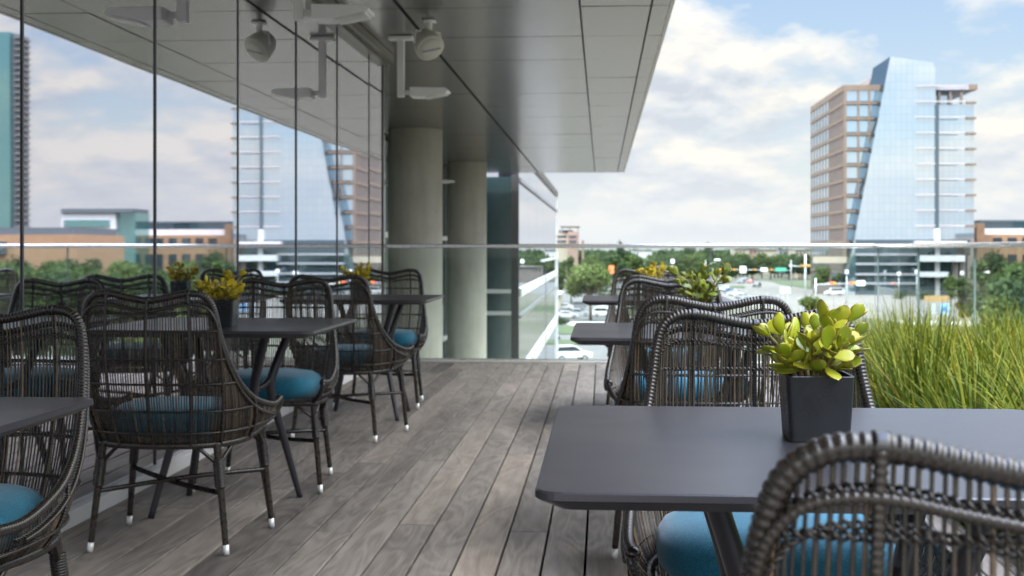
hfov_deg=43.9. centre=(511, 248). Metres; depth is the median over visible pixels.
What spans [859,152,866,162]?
window
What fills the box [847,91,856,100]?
window
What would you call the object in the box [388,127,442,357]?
concrete column
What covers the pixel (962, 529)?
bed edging
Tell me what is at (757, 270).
tree
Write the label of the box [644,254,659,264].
tree
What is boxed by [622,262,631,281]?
tree
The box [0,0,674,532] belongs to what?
office building
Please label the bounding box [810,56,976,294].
glass tower
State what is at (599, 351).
parking lot
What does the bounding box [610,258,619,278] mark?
tree
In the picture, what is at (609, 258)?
tree
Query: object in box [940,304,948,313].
blue sign
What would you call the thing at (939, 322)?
footpath
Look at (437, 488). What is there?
deck
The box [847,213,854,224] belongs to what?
window
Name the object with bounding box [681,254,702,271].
tree
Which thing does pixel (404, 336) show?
wicker chair
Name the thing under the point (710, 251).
tree
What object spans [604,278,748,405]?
wicker chair
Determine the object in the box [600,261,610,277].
tree
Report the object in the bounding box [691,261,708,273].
tree
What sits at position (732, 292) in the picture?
parked car
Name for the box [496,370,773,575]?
deck slab
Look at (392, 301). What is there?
square table
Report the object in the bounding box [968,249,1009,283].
tree
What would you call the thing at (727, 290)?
parked car
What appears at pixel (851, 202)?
window
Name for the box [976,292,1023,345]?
tree
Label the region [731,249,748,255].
building
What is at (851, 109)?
window
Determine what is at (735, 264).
tree
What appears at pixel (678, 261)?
tree
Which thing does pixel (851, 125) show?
window
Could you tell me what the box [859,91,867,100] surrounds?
window
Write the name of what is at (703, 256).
tree
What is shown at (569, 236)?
hotel block
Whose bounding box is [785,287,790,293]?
white sign
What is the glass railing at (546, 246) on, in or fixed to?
on the deck kerb
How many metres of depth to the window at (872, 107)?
363.92 m
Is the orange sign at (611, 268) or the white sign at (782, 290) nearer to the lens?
the white sign at (782, 290)
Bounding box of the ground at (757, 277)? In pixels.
[558,250,981,359]
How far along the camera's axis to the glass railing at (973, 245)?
9.00 m
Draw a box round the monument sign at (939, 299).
[924,296,948,312]
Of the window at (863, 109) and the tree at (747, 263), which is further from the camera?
the tree at (747, 263)
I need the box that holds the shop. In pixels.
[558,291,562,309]
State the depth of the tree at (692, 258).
489.94 m
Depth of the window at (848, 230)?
364.45 m
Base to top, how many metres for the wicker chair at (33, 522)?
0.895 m
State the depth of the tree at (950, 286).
283.26 m
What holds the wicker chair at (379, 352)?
on the deck at (437, 488)
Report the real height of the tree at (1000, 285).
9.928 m
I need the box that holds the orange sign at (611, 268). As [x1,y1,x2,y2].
[609,266,613,281]
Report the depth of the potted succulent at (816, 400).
1.97 m
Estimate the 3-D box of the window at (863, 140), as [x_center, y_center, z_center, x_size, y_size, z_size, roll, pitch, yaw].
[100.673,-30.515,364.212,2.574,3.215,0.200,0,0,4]
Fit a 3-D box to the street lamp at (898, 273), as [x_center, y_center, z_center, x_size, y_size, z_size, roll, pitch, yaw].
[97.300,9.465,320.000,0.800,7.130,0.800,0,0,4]
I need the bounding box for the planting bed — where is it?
[778,381,1023,572]
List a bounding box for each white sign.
[780,287,784,311]
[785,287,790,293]
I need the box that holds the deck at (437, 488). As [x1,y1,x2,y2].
[5,362,1014,575]
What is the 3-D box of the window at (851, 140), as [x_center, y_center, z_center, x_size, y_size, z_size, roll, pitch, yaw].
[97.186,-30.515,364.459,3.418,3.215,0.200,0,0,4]
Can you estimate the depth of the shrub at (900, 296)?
327.66 m
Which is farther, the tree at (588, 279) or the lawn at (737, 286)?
the lawn at (737, 286)
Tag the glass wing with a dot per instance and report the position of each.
(521, 208)
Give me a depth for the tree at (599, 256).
506.70 m
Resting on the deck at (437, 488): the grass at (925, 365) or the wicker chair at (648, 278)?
the wicker chair at (648, 278)
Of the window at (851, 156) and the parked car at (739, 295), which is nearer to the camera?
the parked car at (739, 295)
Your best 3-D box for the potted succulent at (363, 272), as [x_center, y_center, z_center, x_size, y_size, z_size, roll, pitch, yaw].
[-0.925,0.188,7.638,0.194,0.221,0.189,0,0,29]
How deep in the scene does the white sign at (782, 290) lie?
249.94 m
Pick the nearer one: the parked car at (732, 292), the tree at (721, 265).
the parked car at (732, 292)
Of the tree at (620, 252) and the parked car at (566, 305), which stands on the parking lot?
the parked car at (566, 305)
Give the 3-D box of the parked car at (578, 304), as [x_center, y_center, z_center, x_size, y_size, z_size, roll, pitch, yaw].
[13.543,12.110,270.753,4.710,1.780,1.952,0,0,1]
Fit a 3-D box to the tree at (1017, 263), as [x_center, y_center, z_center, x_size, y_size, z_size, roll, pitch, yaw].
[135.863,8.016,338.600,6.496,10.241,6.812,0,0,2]
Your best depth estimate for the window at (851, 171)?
364.36 m
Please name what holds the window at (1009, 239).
in the brick building at (998, 230)
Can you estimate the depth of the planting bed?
4.44 m
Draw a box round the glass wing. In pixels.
[487,173,557,358]
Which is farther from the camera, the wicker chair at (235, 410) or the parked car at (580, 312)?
the parked car at (580, 312)
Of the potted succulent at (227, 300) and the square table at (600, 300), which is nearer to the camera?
the potted succulent at (227, 300)
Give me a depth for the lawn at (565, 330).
199.83 m
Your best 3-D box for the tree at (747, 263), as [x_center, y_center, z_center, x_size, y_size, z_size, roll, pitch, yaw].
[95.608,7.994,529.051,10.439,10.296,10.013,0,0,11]
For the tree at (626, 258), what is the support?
on the ground at (757, 277)
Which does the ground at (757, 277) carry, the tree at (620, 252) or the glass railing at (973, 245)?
the tree at (620, 252)
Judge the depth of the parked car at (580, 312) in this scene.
242.96 m
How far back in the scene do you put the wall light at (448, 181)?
21.03 m
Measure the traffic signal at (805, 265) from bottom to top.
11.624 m
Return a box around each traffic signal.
[719,266,791,288]
[789,254,809,296]
[815,278,864,295]
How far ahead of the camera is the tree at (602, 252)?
832.59 m
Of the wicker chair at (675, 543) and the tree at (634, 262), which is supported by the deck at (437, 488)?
the wicker chair at (675, 543)
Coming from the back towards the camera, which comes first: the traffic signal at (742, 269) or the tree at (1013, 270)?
the traffic signal at (742, 269)
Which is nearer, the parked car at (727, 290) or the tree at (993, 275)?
the tree at (993, 275)
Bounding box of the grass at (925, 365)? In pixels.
[772,284,1023,534]
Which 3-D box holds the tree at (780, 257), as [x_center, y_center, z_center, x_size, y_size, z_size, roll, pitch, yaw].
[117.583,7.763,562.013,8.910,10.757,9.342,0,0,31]
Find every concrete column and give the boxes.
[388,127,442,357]
[447,161,486,357]
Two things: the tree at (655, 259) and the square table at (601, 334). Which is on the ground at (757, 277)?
the tree at (655, 259)
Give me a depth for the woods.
1256.46 m
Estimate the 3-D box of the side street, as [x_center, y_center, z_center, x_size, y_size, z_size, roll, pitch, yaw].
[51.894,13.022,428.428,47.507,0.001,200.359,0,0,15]
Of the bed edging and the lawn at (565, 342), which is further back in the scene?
the lawn at (565, 342)
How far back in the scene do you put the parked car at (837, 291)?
352.52 m
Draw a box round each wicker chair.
[0,305,89,575]
[81,289,282,555]
[187,278,338,492]
[286,274,413,441]
[333,268,427,408]
[604,269,682,405]
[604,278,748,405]
[607,275,712,404]
[611,295,792,575]
[620,308,950,575]
[740,430,1023,575]
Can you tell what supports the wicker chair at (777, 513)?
on the deck at (437, 488)
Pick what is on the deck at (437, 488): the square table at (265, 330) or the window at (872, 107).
the square table at (265, 330)
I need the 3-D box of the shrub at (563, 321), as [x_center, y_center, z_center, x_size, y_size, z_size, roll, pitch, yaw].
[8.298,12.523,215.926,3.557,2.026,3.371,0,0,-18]
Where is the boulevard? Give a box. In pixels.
[715,281,979,320]
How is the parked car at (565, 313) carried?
on the parking lot
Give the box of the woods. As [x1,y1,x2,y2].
[579,248,810,257]
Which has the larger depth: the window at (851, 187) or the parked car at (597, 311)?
the window at (851, 187)
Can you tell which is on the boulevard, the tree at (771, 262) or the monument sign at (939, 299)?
the monument sign at (939, 299)
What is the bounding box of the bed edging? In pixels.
[766,377,1023,575]
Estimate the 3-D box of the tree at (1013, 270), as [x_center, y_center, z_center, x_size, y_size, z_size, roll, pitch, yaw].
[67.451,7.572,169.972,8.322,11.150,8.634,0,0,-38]
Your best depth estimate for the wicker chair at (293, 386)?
5.79 m
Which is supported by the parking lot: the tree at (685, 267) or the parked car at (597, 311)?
the parked car at (597, 311)
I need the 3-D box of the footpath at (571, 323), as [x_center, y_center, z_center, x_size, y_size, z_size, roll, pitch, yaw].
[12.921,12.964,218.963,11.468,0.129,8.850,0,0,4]
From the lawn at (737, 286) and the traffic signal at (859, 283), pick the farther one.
the lawn at (737, 286)
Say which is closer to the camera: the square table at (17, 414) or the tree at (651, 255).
the square table at (17, 414)
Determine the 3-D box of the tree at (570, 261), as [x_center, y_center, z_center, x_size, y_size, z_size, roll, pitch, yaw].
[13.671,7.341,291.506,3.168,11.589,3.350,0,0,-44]
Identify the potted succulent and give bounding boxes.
[193,268,246,326]
[339,262,372,298]
[635,261,666,297]
[665,262,731,329]
[752,299,870,441]
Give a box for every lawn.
[558,326,573,334]
[558,340,578,344]
[730,286,744,287]
[767,279,812,288]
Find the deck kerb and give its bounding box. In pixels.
[406,358,774,371]
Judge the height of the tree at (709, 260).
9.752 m
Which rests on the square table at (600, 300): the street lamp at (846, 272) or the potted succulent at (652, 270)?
the potted succulent at (652, 270)
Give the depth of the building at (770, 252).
649.64 m
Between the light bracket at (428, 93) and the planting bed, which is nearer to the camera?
the planting bed
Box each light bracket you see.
[293,0,374,24]
[388,36,450,99]
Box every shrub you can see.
[558,316,570,325]
[890,290,905,298]
[920,291,930,299]
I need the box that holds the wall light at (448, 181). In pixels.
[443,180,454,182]
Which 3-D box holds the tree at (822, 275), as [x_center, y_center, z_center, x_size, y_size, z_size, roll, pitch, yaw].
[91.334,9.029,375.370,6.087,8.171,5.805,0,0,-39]
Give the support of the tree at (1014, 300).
on the ground at (757, 277)
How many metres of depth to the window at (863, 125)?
364.10 m
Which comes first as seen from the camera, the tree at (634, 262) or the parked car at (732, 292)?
the parked car at (732, 292)
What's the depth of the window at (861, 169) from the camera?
364.19 m
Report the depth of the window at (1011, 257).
382.32 m
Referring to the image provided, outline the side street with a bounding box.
[562,283,671,296]
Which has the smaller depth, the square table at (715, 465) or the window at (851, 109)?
the square table at (715, 465)
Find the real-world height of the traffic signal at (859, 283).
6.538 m
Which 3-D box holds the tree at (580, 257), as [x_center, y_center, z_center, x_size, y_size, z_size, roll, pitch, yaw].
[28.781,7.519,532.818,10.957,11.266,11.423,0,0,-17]
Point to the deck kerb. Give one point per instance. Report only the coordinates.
(509, 361)
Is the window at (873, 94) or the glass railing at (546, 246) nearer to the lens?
the glass railing at (546, 246)
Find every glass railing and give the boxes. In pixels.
[385,244,875,360]
[874,242,1023,331]
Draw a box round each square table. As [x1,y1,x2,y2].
[0,397,93,436]
[90,318,356,519]
[279,294,443,420]
[535,405,1023,575]
[570,323,803,406]
[582,295,733,345]
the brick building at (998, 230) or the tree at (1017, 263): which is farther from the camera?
the brick building at (998, 230)
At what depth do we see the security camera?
9.79 m
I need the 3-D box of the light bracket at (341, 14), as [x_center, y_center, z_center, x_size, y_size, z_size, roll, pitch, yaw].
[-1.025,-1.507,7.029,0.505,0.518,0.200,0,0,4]
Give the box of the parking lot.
[558,297,607,358]
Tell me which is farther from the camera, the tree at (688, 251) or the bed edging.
the tree at (688, 251)
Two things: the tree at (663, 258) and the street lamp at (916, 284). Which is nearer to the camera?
the street lamp at (916, 284)
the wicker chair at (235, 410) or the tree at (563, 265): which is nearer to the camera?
the wicker chair at (235, 410)
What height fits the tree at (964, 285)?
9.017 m
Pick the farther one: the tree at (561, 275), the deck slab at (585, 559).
the tree at (561, 275)
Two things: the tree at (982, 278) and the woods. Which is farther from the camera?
the woods
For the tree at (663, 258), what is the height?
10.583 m
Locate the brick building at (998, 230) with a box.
[974,220,1023,289]
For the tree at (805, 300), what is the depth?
237.29 m
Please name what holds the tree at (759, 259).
on the ground at (757, 277)
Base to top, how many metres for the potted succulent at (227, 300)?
0.223 m
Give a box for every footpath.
[558,322,604,324]
[886,320,978,325]
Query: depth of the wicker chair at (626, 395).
3.69 m
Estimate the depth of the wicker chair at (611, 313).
8.57 m
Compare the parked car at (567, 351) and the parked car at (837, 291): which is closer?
the parked car at (567, 351)
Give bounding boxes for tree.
[558,260,566,290]
[558,260,568,275]
[564,262,613,319]
[565,255,575,302]
[578,253,587,267]
[578,255,599,269]
[594,249,608,255]
[594,253,605,280]
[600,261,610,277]
[601,252,626,281]
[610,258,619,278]
[616,240,630,278]
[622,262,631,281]
[623,255,629,262]
[629,256,645,274]
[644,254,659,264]
[645,256,667,267]
[659,255,677,263]
[666,256,685,271]
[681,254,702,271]
[683,248,695,254]
[685,255,706,272]
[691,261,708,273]
[699,254,706,261]
[703,242,716,258]
[705,257,715,278]
[709,255,743,282]
[709,259,732,281]
[734,253,747,261]
[739,256,754,277]
[747,258,762,278]
[754,253,768,277]
[761,256,779,279]
[770,254,786,277]
[776,253,798,279]
[792,253,810,279]
[797,294,819,310]
[811,266,831,283]
[942,273,957,306]
[955,276,972,325]
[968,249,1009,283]
[969,260,991,323]
[976,273,997,290]
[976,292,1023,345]
[977,273,1023,318]
[981,263,1023,301]
[1002,281,1023,332]
[1010,260,1023,265]
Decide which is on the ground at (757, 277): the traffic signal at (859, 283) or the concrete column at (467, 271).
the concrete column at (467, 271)
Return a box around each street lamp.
[582,240,583,265]
[845,270,847,303]
[897,272,900,298]
[915,270,916,301]
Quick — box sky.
[544,0,1023,249]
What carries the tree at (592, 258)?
on the ground at (757, 277)
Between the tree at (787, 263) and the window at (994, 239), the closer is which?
the window at (994, 239)
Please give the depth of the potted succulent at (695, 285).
4.55 m
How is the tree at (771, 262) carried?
on the ground at (757, 277)
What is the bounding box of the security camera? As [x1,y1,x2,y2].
[413,19,443,59]
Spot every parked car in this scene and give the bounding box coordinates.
[558,310,578,317]
[558,345,592,358]
[561,303,573,309]
[569,301,586,309]
[570,309,588,316]
[592,307,615,316]
[656,266,673,278]
[722,288,733,292]
[726,290,741,295]
[733,293,751,298]
[752,282,760,286]
[824,288,843,294]
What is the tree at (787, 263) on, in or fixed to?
on the ground at (757, 277)
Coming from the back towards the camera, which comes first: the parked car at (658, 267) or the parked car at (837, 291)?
the parked car at (658, 267)
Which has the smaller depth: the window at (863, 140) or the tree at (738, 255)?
the window at (863, 140)
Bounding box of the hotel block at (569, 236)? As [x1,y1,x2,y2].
[557,226,579,279]
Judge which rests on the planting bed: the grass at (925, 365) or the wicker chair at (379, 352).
the grass at (925, 365)
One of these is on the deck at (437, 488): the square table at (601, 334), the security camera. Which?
the square table at (601, 334)
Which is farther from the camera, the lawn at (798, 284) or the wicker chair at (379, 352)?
the lawn at (798, 284)
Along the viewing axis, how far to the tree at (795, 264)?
522.37 m
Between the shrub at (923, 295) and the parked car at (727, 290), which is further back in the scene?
the parked car at (727, 290)
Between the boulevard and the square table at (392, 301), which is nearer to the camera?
the square table at (392, 301)
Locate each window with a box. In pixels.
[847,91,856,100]
[847,105,856,116]
[847,121,856,131]
[847,136,856,147]
[847,152,856,162]
[847,167,856,177]
[847,183,856,193]
[847,198,856,208]
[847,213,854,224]
[847,229,851,239]
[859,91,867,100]
[859,105,867,116]
[859,121,867,131]
[859,136,867,147]
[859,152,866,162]
[859,167,863,177]
[870,91,878,100]
[870,105,875,116]
[993,238,1001,241]
[1008,238,1016,241]
[1008,254,1016,264]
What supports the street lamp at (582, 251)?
on the ground at (757, 277)

